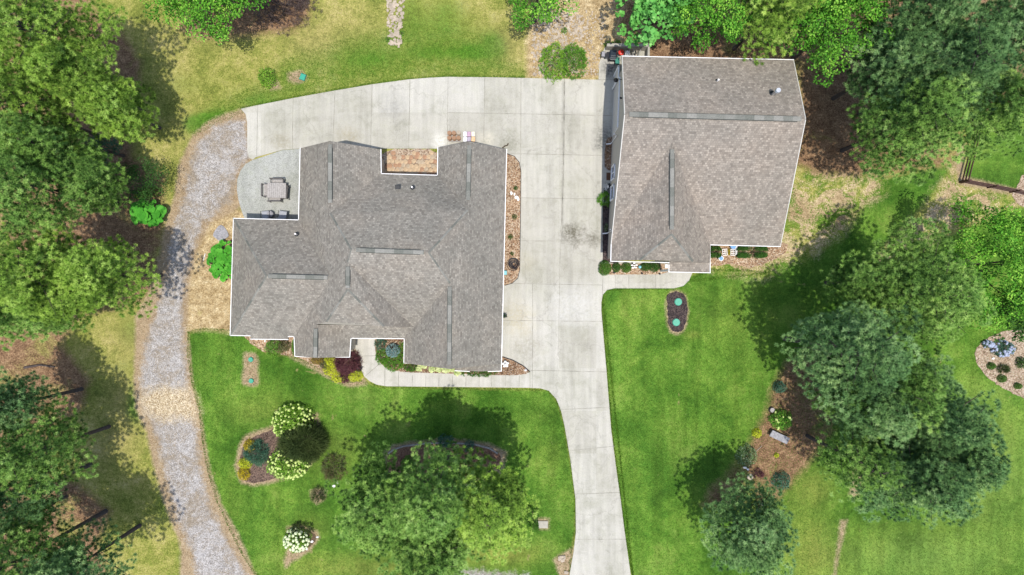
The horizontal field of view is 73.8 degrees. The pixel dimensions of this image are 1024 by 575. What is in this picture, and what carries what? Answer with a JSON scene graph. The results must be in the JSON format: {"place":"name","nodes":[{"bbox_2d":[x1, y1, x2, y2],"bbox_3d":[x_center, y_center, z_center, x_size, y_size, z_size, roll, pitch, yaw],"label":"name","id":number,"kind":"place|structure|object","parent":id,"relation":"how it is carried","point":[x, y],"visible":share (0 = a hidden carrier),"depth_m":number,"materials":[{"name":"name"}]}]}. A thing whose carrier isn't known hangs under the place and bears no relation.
{"place":"outdoors","nodes":[
{"label":"outdoors","id":0,"kind":"place"},
{"bbox_2d":[241,47,691,574],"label":"driveway","id":1,"kind":"structure","parent":0,"point":[531,129],"depth_m":51.96,"materials":[{"name":"concrete"}]},
{"bbox_2d":[256,77,655,493],"bbox_3d":[-4.266,1.569,51.956,30.434,0.003,35.264,0,90,0],"label":"expansion joint","id":2,"kind":"object","parent":1,"relation":"on","point":[532,320],"visible":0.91,"depth_m":51.95,"materials":[{"name":"concrete"}]},
{"bbox_2d":[561,79,564,240],"bbox_3d":[3.909,-9.702,51.956,0.137,0.003,12.347,1,90,0],"label":"expansion joint","id":3,"kind":"object","parent":1,"relation":"on","point":[563,160],"visible":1,"depth_m":51.95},
{"bbox_2d":[605,43,649,55],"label":"pad wall","id":4,"kind":"structure","parent":1,"relation":"on","point":[619,46],"depth_m":51.15,"materials":[{"name":"concrete"}]},
{"bbox_2d":[600,264,667,274],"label":"gravel bed","id":5,"kind":"object","parent":1,"relation":"on","point":[637,271],"visible":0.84,"depth_m":51.95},
{"bbox_2d":[598,260,610,275],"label":"round boxwood","id":6,"kind":"object","parent":5,"relation":"on","point":[604,268],"visible":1,"depth_m":51.43,"materials":[{"name":"green plant"}]},
{"bbox_2d":[0,0,1023,574],"bbox_3d":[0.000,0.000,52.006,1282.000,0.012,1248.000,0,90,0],"label":"ground","id":7,"kind":"structure","parent":0,"point":[132,378],"depth_m":52.01,"materials":[{"name":"plant"}]},
{"bbox_2d":[0,281,79,351],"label":"pine tree","id":8,"kind":"object","parent":7,"relation":"on","point":[10,334],"visible":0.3,"depth_m":44.65,"materials":[{"name":"green plant"}]},
{"bbox_2d":[0,364,83,450],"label":"pine tree","id":9,"kind":"object","parent":7,"relation":"on","point":[18,401],"visible":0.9,"depth_m":44.25,"materials":[{"name":"green plant"}]},
{"bbox_2d":[0,451,92,539],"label":"pine tree","id":10,"kind":"object","parent":7,"relation":"on","point":[24,504],"visible":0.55,"depth_m":43.40,"materials":[{"name":"green plant"}]},
{"bbox_2d":[0,42,104,170],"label":"pine tree","id":11,"kind":"object","parent":7,"relation":"on","point":[10,99],"visible":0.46,"depth_m":42.34,"materials":[{"name":"green plant"}]},
{"bbox_2d":[0,279,104,335],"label":"pine tree","id":12,"kind":"object","parent":7,"relation":"on","point":[32,324],"visible":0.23,"depth_m":44.47,"materials":[{"name":"green plant"}]},
{"bbox_2d":[0,484,107,574],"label":"pine tree","id":13,"kind":"object","parent":7,"relation":"on","point":[20,540],"visible":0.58,"depth_m":43.01,"materials":[{"name":"green plant"}]},
{"bbox_2d":[0,395,110,500],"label":"pine tree","id":14,"kind":"object","parent":7,"relation":"on","point":[22,458],"visible":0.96,"depth_m":43.34,"materials":[{"name":"green plant"}]},
{"bbox_2d":[0,141,118,245],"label":"pine tree","id":15,"kind":"object","parent":7,"relation":"on","point":[11,183],"visible":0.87,"depth_m":41.60,"materials":[{"name":"green plant"}]},
{"bbox_2d":[0,96,121,184],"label":"pine tree","id":16,"kind":"object","parent":7,"relation":"on","point":[33,131],"visible":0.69,"depth_m":42.25,"materials":[{"name":"green plant"}]},
{"bbox_2d":[0,221,125,333],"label":"pine tree","id":17,"kind":"object","parent":7,"relation":"on","point":[21,287],"visible":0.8,"depth_m":41.48,"materials":[{"name":"green plant"}]},
{"bbox_2d":[0,0,131,108],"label":"pine tree","id":18,"kind":"object","parent":7,"relation":"on","point":[45,20],"visible":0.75,"depth_m":41.84,"materials":[{"name":"green plant"}]},
{"bbox_2d":[8,517,141,574],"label":"pine tree","id":19,"kind":"object","parent":7,"relation":"on","point":[65,559],"visible":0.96,"depth_m":43.90,"materials":[{"name":"green plant"}]},
{"bbox_2d":[15,35,145,124],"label":"pine tree","id":20,"kind":"object","parent":7,"relation":"on","point":[46,64],"visible":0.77,"depth_m":41.75,"materials":[{"name":"green plant"}]},
{"bbox_2d":[43,142,134,215],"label":"pine tree","id":21,"kind":"object","parent":7,"relation":"on","point":[85,173],"visible":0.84,"depth_m":44.95,"materials":[{"name":"green plant"}]},
{"bbox_2d":[43,234,163,318],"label":"pine tree","id":22,"kind":"object","parent":7,"relation":"on","point":[85,272],"visible":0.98,"depth_m":43.79,"materials":[{"name":"green plant"}]},
{"bbox_2d":[84,133,124,163],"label":"tree","id":23,"kind":"object","parent":7,"relation":"on","point":[112,143],"visible":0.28,"depth_m":49.16,"materials":[{"name":"green plant"}]},
{"bbox_2d":[57,61,161,144],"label":"pine tree","id":24,"kind":"object","parent":7,"relation":"on","point":[117,121],"visible":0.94,"depth_m":44.85,"materials":[{"name":"green plant"}]},
{"bbox_2d":[110,156,169,208],"bbox_3d":[-27.203,-7.664,50.298,4.714,3.604,3.743,0,90,0],"label":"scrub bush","id":25,"kind":"object","parent":7,"relation":"on","point":[146,183],"visible":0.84,"depth_m":49.46,"materials":[{"name":"green plant"}]},
{"bbox_2d":[129,198,166,226],"bbox_3d":[-27.394,-5.626,51.233,2.788,1.552,2.206,0,90,0],"label":"leaf plant","id":26,"kind":"object","parent":7,"relation":"on","point":[140,212],"visible":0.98,"depth_m":50.97,"materials":[{"name":"green plant"}]},
{"bbox_2d":[139,0,270,44],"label":"leafy tree","id":27,"kind":"object","parent":7,"relation":"on","point":[200,13],"visible":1,"depth_m":46.01,"materials":[{"name":"green plant"}]},
{"bbox_2d":[206,239,231,281],"bbox_3d":[-21.804,-2.014,51.491,2.566,1.039,3.246,0,90,0],"label":"leaf plant","id":28,"kind":"object","parent":7,"relation":"on","point":[222,259],"visible":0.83,"depth_m":51.28,"materials":[{"name":"green plant"}]},
{"bbox_2d":[213,225,228,240],"bbox_3d":[-22.230,-4.104,51.975,1.080,0.090,1.102,-37,90,0],"label":"flat stone","id":29,"kind":"object","parent":7,"relation":"on","point":[220,232],"visible":0.95,"depth_m":51.93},
{"bbox_2d":[257,66,277,88],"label":"shrub","id":30,"kind":"object","parent":7,"relation":"on","point":[264,77],"visible":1,"depth_m":51.46,"materials":[{"name":"green plant"}]},
{"bbox_2d":[237,149,299,219],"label":"patio","id":31,"kind":"structure","parent":7,"relation":"on","point":[254,174],"depth_m":51.93,"materials":[{"name":"concrete"}]},
{"bbox_2d":[267,183,286,197],"bbox_3d":[-17.679,-7.299,51.556,1.388,0.748,1.120,1,90,0],"label":"patio table","id":32,"kind":"object","parent":31,"relation":"on","point":[276,190],"visible":0.99,"depth_m":51.18,"materials":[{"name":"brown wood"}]},
{"bbox_2d":[239,418,317,482],"bbox_3d":[-17.636,12.533,52.055,7.065,0.150,3.791,-23,90,0],"label":"mulch bed","id":33,"kind":"object","parent":7,"relation":"on","point":[258,473],"visible":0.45,"depth_m":51.98,"materials":[{"name":"wood"}]},
{"bbox_2d":[241,438,269,467],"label":"juniper","id":34,"kind":"object","parent":33,"relation":"on","point":[257,444],"visible":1,"depth_m":51.59,"materials":[{"name":"green plant"}]},
{"bbox_2d":[266,448,310,480],"bbox_3d":[-16.886,13.307,51.001,3.541,2.047,2.599,0,90,0],"label":"hydrangea","id":35,"kind":"object","parent":33,"relation":"on","point":[297,473],"visible":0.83,"depth_m":50.81,"materials":[{"name":"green plant"}]},
{"bbox_2d":[269,401,316,439],"bbox_3d":[-16.620,10.155,50.969,3.544,2.112,3.093,0,90,0],"label":"hydrangea","id":36,"kind":"object","parent":33,"relation":"on","point":[280,412],"visible":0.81,"depth_m":50.88,"materials":[{"name":"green plant"}]},
{"bbox_2d":[275,414,330,466],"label":"weeping evergreen","id":37,"kind":"object","parent":33,"relation":"on","point":[290,449],"visible":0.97,"depth_m":50.21,"materials":[{"name":"plant"}]},
{"bbox_2d":[242,0,321,36],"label":"bare brush","id":38,"kind":"object","parent":7,"relation":"on","point":[295,8],"visible":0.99,"depth_m":51.70,"materials":[{"name":"plant"}]},
{"bbox_2d":[289,519,313,536],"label":"spiky shrub","id":39,"kind":"object","parent":7,"relation":"on","point":[300,529],"visible":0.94,"depth_m":51.59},
{"bbox_2d":[244,336,359,382],"bbox_3d":[-16.063,5.115,52.055,9.054,0.150,4.262,0,90,0],"label":"gravel bed","id":40,"kind":"object","parent":7,"relation":"on","point":[261,344],"visible":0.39,"depth_m":51.98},
{"bbox_2d":[263,340,282,357],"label":"green shrub","id":41,"kind":"object","parent":40,"relation":"on","point":[273,345],"visible":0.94,"depth_m":51.53,"materials":[{"name":"green plant"}]},
{"bbox_2d":[332,351,362,375],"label":"purple maple","id":42,"kind":"object","parent":40,"relation":"on","point":[339,362],"visible":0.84,"depth_m":51.02,"materials":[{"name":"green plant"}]},
{"bbox_2d":[288,530,315,552],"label":"soil bed","id":43,"kind":"object","parent":7,"relation":"on","point":[313,537],"visible":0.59,"depth_m":51.98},
{"bbox_2d":[283,528,311,553],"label":"hydrangea","id":44,"kind":"object","parent":43,"relation":"on","point":[300,546],"visible":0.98,"depth_m":51.19,"materials":[{"name":"white plant"}]},
{"bbox_2d":[308,485,326,501],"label":"spiky shrub","id":45,"kind":"object","parent":7,"relation":"on","point":[320,494],"visible":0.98,"depth_m":51.67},
{"bbox_2d":[320,452,347,482],"bbox_3d":[-13.504,13.695,51.450,2.368,1.801,2.581,0,90,0],"label":"spiky shrub","id":46,"kind":"object","parent":7,"relation":"on","point":[325,471],"visible":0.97,"depth_m":51.51,"materials":[{"name":"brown plant"}]},
{"bbox_2d":[230,141,506,371],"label":"brick house","id":47,"kind":"structure","parent":7,"relation":"on","point":[364,246],"depth_m":47.09,"materials":[{"name":"grey"}]},
{"bbox_2d":[386,0,404,47],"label":"riprap","id":48,"kind":"object","parent":7,"relation":"on","point":[393,5],"visible":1,"depth_m":51.93,"materials":[{"name":"stone"}]},
{"bbox_2d":[382,149,436,174],"bbox_3d":[-7.735,-9.236,52.055,5.562,0.150,2.747,0,90,0],"label":"gravel bed","id":49,"kind":"object","parent":7,"relation":"on","point":[405,152],"visible":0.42,"depth_m":51.98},
{"bbox_2d":[377,521,486,574],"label":"pine tree","id":50,"kind":"object","parent":7,"relation":"on","point":[442,558],"visible":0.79,"depth_m":42.11,"materials":[{"name":"green plant"}]},
{"bbox_2d":[355,339,529,387],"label":"front walk","id":51,"kind":"structure","parent":7,"relation":"on","point":[379,374],"depth_m":51.96,"materials":[{"name":"concrete"}]},
{"bbox_2d":[388,444,500,485],"bbox_3d":[-5.199,13.513,52.055,8.700,0.150,3.502,0,90,0],"label":"mulch bed","id":52,"kind":"object","parent":7,"relation":"on","point":[401,453],"visible":0.34,"depth_m":51.98,"materials":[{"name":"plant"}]},
{"bbox_2d":[323,440,419,561],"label":"deciduous tree","id":53,"kind":"object","parent":52,"relation":"on","point":[364,529],"visible":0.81,"depth_m":42.67,"materials":[{"name":"green plant"}]},
{"bbox_2d":[371,436,482,544],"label":"deciduous tree","id":54,"kind":"object","parent":52,"relation":"on","point":[430,513],"visible":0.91,"depth_m":39.62,"materials":[{"name":"green plant"}]},
{"bbox_2d":[388,442,497,453],"bbox_3d":[-5.267,12.229,51.940,8.423,0.121,0.972,0,90,0],"label":"stone edging","id":55,"kind":"object","parent":52,"relation":"on","point":[392,450],"visible":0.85,"depth_m":51.88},
{"bbox_2d":[432,445,540,565],"bbox_3d":[-1.636,14.183,45.215,6.267,13.769,8.306,-31,90,0],"label":"pine tree","id":56,"kind":"object","parent":52,"relation":"on","point":[488,520],"visible":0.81,"depth_m":41.39,"materials":[{"name":"green plant"}]},
{"bbox_2d":[375,339,528,374],"bbox_3d":[-4.545,4.701,52.020,11.812,0.150,3.995,0,90,0],"label":"gravel bed","id":57,"kind":"object","parent":7,"relation":"on","point":[513,368],"visible":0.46,"depth_m":51.95,"materials":[{"name":"gravel"}]},
{"bbox_2d":[382,356,402,372],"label":"juniper","id":58,"kind":"object","parent":57,"relation":"on","point":[391,362],"visible":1,"depth_m":51.73,"materials":[{"name":"green plant"}]},
{"bbox_2d":[385,342,400,357],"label":"blue spruce","id":59,"kind":"object","parent":57,"relation":"on","point":[396,347],"visible":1,"depth_m":51.32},
{"bbox_2d":[504,154,520,284],"bbox_3d":[-0.211,-5.198,52.020,1.754,0.150,10.026,0,90,0],"label":"gravel bed","id":60,"kind":"object","parent":7,"relation":"on","point":[513,179],"visible":0.69,"depth_m":51.95,"materials":[{"name":"gravel"}]},
{"bbox_2d":[526,505,538,530],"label":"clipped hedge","id":61,"kind":"object","parent":7,"relation":"on","point":[536,527],"visible":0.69,"depth_m":51.20,"materials":[{"name":"green plant"}]},
{"bbox_2d":[508,0,579,31],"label":"leafy tree","id":62,"kind":"object","parent":7,"relation":"on","point":[534,12],"visible":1,"depth_m":46.87,"materials":[{"name":"green plant"}]},
{"bbox_2d":[537,41,568,84],"bbox_3d":[3.136,-17.020,51.164,2.511,1.966,3.290,0,90,0],"label":"feathery shrub","id":63,"kind":"object","parent":7,"relation":"on","point":[546,61],"visible":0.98,"depth_m":51.13,"materials":[{"name":"green plant"}]},
{"bbox_2d":[531,7,588,78],"bbox_3d":[3.645,-18.616,51.962,4.454,0.224,5.478,0,90,0],"label":"riprap","id":64,"kind":"object","parent":7,"relation":"on","point":[567,24],"visible":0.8,"depth_m":51.93,"materials":[{"name":"stone"}]},
{"bbox_2d":[559,42,588,80],"bbox_3d":[4.619,-17.115,51.079,2.567,2.183,2.918,0,90,0],"label":"feathery shrub","id":65,"kind":"object","parent":7,"relation":"on","point":[583,58],"visible":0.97,"depth_m":51.09,"materials":[{"name":"green plant"}]},
{"bbox_2d":[546,9,605,77],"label":"leaf litter stones","id":66,"kind":"object","parent":7,"relation":"on","point":[594,22],"visible":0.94,"depth_m":51.96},
{"bbox_2d":[596,190,609,206],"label":"leaning shrub","id":67,"kind":"object","parent":7,"relation":"on","point":[606,199],"visible":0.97,"depth_m":51.60,"materials":[{"name":"green plant"}]},
{"bbox_2d":[186,23,1023,574],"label":"grass tufts","id":68,"kind":"object","parent":7,"relation":"on","point":[610,373],"visible":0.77,"depth_m":51.98,"materials":[{"name":"plant"}]},
{"bbox_2d":[605,137,611,169],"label":"gravel bed","id":69,"kind":"object","parent":7,"relation":"on","point":[608,149],"visible":0.52,"depth_m":51.95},
{"bbox_2d":[602,204,618,262],"bbox_3d":[7.516,-4.121,52.020,1.247,0.150,4.586,0,90,0],"label":"mulch bed","id":70,"kind":"object","parent":7,"relation":"on","point":[605,221],"visible":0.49,"depth_m":51.95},
{"bbox_2d":[614,0,697,48],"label":"leafy tree","id":71,"kind":"object","parent":7,"relation":"on","point":[650,8],"visible":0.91,"depth_m":45.44,"materials":[{"name":"green plant"}]},
{"bbox_2d":[666,291,687,331],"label":"mulch bed","id":72,"kind":"object","parent":7,"relation":"on","point":[679,312],"visible":1,"depth_m":51.98,"materials":[{"name":"wood"}]},
{"bbox_2d":[665,0,733,41],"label":"leafy tree","id":73,"kind":"object","parent":7,"relation":"on","point":[696,26],"visible":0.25,"depth_m":46.17,"materials":[{"name":"green plant"}]},
{"bbox_2d":[602,56,805,272],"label":"garage building","id":74,"kind":"structure","parent":7,"relation":"on","point":[705,152],"depth_m":45.76,"materials":[{"name":"grey"}]},
{"bbox_2d":[612,76,619,135],"bbox_3d":[7.671,-13.328,50.490,0.174,3.090,3.705,1,90,0],"label":"garage door","id":75,"kind":"structure","parent":74,"relation":"in","point":[616,93],"depth_m":50.19,"materials":[{"name":"white paint"}]},
{"bbox_2d":[668,0,767,53],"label":"leafy tree","id":76,"kind":"object","parent":7,"relation":"on","point":[729,29],"visible":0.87,"depth_m":44.14,"materials":[{"name":"green plant"}]},
{"bbox_2d":[734,443,757,466],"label":"shrub","id":77,"kind":"object","parent":7,"relation":"on","point":[746,454],"visible":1,"depth_m":51.55,"materials":[{"name":"green plant"}]},
{"bbox_2d":[699,471,799,574],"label":"pine tree","id":78,"kind":"object","parent":7,"relation":"on","point":[760,541],"visible":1,"depth_m":45.06,"materials":[{"name":"green plant"}]},
{"bbox_2d":[711,243,787,267],"bbox_3d":[18.060,-2.533,52.057,5.947,0.150,2.073,0,90,0],"label":"gravel bed","id":79,"kind":"object","parent":7,"relation":"on","point":[773,253],"visible":0.45,"depth_m":51.98,"materials":[{"name":"gravel"}]},
{"bbox_2d":[734,246,768,257],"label":"clipped hedge","id":80,"kind":"object","parent":79,"relation":"on","point":[746,255],"visible":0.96,"depth_m":51.29,"materials":[{"name":"green plant"}]},
{"bbox_2d":[732,0,826,65],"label":"pine tree","id":81,"kind":"object","parent":7,"relation":"on","point":[776,15],"visible":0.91,"depth_m":43.73,"materials":[{"name":"green plant"}]},
{"bbox_2d":[769,430,789,443],"bbox_3d":[20.249,11.319,51.767,1.496,0.465,0.518,25,90,0],"label":"stone bench","id":82,"kind":"object","parent":7,"relation":"on","point":[779,436],"visible":1,"depth_m":51.53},
{"bbox_2d":[772,381,786,393],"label":"dark shrub","id":83,"kind":"object","parent":7,"relation":"on","point":[779,388],"visible":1,"depth_m":51.47,"materials":[{"name":"green plant"}]},
{"bbox_2d":[768,408,792,429],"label":"flowering shrub","id":84,"kind":"object","parent":7,"relation":"on","point":[785,417],"visible":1,"depth_m":51.36,"materials":[{"name":"green plant"}]},
{"bbox_2d":[770,471,790,489],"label":"dark shrub","id":85,"kind":"object","parent":7,"relation":"on","point":[781,480],"visible":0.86,"depth_m":51.55,"materials":[{"name":"green plant"}]},
{"bbox_2d":[778,0,852,50],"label":"leafy tree","id":86,"kind":"object","parent":7,"relation":"on","point":[814,9],"visible":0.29,"depth_m":44.47,"materials":[{"name":"green plant"}]},
{"bbox_2d":[763,0,903,87],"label":"leafy tree","id":87,"kind":"object","parent":7,"relation":"on","point":[866,9],"visible":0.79,"depth_m":43.34,"materials":[{"name":"green plant"}]},
{"bbox_2d":[774,299,923,416],"bbox_3d":[21.606,3.718,44.221,8.002,15.758,6.529,-33,90,0],"label":"pine tree","id":88,"kind":"object","parent":7,"relation":"on","point":[886,357],"visible":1,"depth_m":40.70,"materials":[{"name":"green plant"}]},
{"bbox_2d":[805,424,908,501],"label":"tree","id":89,"kind":"object","parent":7,"relation":"on","point":[860,453],"visible":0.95,"depth_m":43.59,"materials":[{"name":"green plant"}]},
{"bbox_2d":[819,249,912,318],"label":"pine tree","id":90,"kind":"object","parent":7,"relation":"on","point":[863,280],"visible":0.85,"depth_m":44.54,"materials":[{"name":"green plant"}]},
{"bbox_2d":[811,354,921,451],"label":"pine tree","id":91,"kind":"object","parent":7,"relation":"on","point":[893,413],"visible":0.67,"depth_m":41.29,"materials":[{"name":"green plant"}]},
{"bbox_2d":[803,328,949,443],"bbox_3d":[23.886,6.833,45.288,7.905,13.624,7.342,40,90,0],"label":"pine tree","id":92,"kind":"object","parent":7,"relation":"on","point":[926,400],"visible":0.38,"depth_m":39.87,"materials":[{"name":"green plant"}]},
{"bbox_2d":[831,3,961,121],"bbox_3d":[24.539,-14.497,45.601,6.087,12.997,6.841,44,90,0],"label":"pine tree","id":93,"kind":"object","parent":7,"relation":"on","point":[926,31],"visible":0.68,"depth_m":41.98,"materials":[{"name":"green plant"}]},
{"bbox_2d":[840,0,981,85],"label":"pine tree","id":94,"kind":"object","parent":7,"relation":"on","point":[952,11],"visible":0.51,"depth_m":40.41,"materials":[{"name":"green plant"}]},
{"bbox_2d":[840,65,984,186],"bbox_3d":[25.673,-10.338,45.191,7.826,13.818,7.293,-43,90,0],"label":"pine tree","id":95,"kind":"object","parent":7,"relation":"on","point":[949,102],"visible":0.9,"depth_m":41.82,"materials":[{"name":"green plant"}]},
{"bbox_2d":[846,426,983,529],"bbox_3d":[25.556,11.615,45.285,8.207,13.629,6.936,0,90,0],"label":"pine tree","id":96,"kind":"object","parent":7,"relation":"on","point":[930,498],"visible":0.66,"depth_m":41.35,"materials":[{"name":"green plant"}]},
{"bbox_2d":[854,216,997,357],"bbox_3d":[25.928,0.120,45.304,6.884,13.592,9.432,0,90,0],"label":"pine tree","id":97,"kind":"object","parent":7,"relation":"on","point":[957,296],"visible":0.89,"depth_m":42.19,"materials":[{"name":"green plant"}]},
{"bbox_2d":[860,338,1005,462],"bbox_3d":[26.537,7.876,44.714,7.338,14.772,7.090,36,90,0],"label":"pine tree","id":98,"kind":"object","parent":7,"relation":"on","point":[960,422],"visible":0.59,"depth_m":40.12,"materials":[{"name":"green plant"}]},
{"bbox_2d":[857,0,1016,126],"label":"pine tree","id":99,"kind":"object","parent":7,"relation":"on","point":[973,43],"visible":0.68,"depth_m":39.24,"materials":[{"name":"green plant"}]},
{"bbox_2d":[893,403,1012,499],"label":"pine tree","id":100,"kind":"object","parent":7,"relation":"on","point":[983,463],"visible":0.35,"depth_m":40.42,"materials":[{"name":"green plant"}]},
{"bbox_2d":[920,0,1023,106],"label":"pine tree","id":101,"kind":"object","parent":7,"relation":"on","point":[1017,33],"visible":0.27,"depth_m":40.49,"materials":[{"name":"green plant"}]},
{"bbox_2d":[959,117,984,182],"bbox_3d":[35.119,-11.998,51.450,0.171,1.150,8.315,14,90,0],"label":"rail fence","id":102,"kind":"object","parent":7,"relation":"on","point":[965,180],"visible":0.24,"depth_m":51.30,"materials":[{"name":"brown wood"}]},
{"bbox_2d":[921,68,1023,161],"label":"pine tree","id":103,"kind":"object","parent":7,"relation":"on","point":[1015,91],"visible":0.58,"depth_m":41.58,"materials":[{"name":"green plant"}]},
{"bbox_2d":[927,196,1023,332],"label":"leafy tree","id":104,"kind":"object","parent":7,"relation":"on","point":[1003,226],"visible":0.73,"depth_m":43.77,"materials":[{"name":"green plant"}]},
{"bbox_2d":[960,179,1023,193],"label":"rail fence","id":105,"kind":"object","parent":7,"relation":"on","point":[1000,187],"visible":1,"depth_m":51.28,"materials":[{"name":"brown wood"}]},
{"bbox_2d":[968,285,1023,342],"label":"leafy tree","id":106,"kind":"object","parent":7,"relation":"on","point":[1019,327],"visible":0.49,"depth_m":44.99,"materials":[{"name":"green plant"}]},
{"bbox_2d":[974,330,1023,397],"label":"gravel bed","id":107,"kind":"object","parent":7,"relation":"on","point":[982,363],"visible":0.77,"depth_m":51.98,"materials":[{"name":"gravel"}]},
{"bbox_2d":[990,339,1016,356],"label":"blue hydrangea","id":108,"kind":"object","parent":107,"relation":"on","point":[1010,349],"visible":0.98,"depth_m":51.49,"materials":[{"name":"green plant"}]},
{"bbox_2d":[1012,175,1023,206],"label":"gravel bed","id":109,"kind":"object","parent":7,"relation":"on","point":[1018,198],"visible":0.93,"depth_m":51.98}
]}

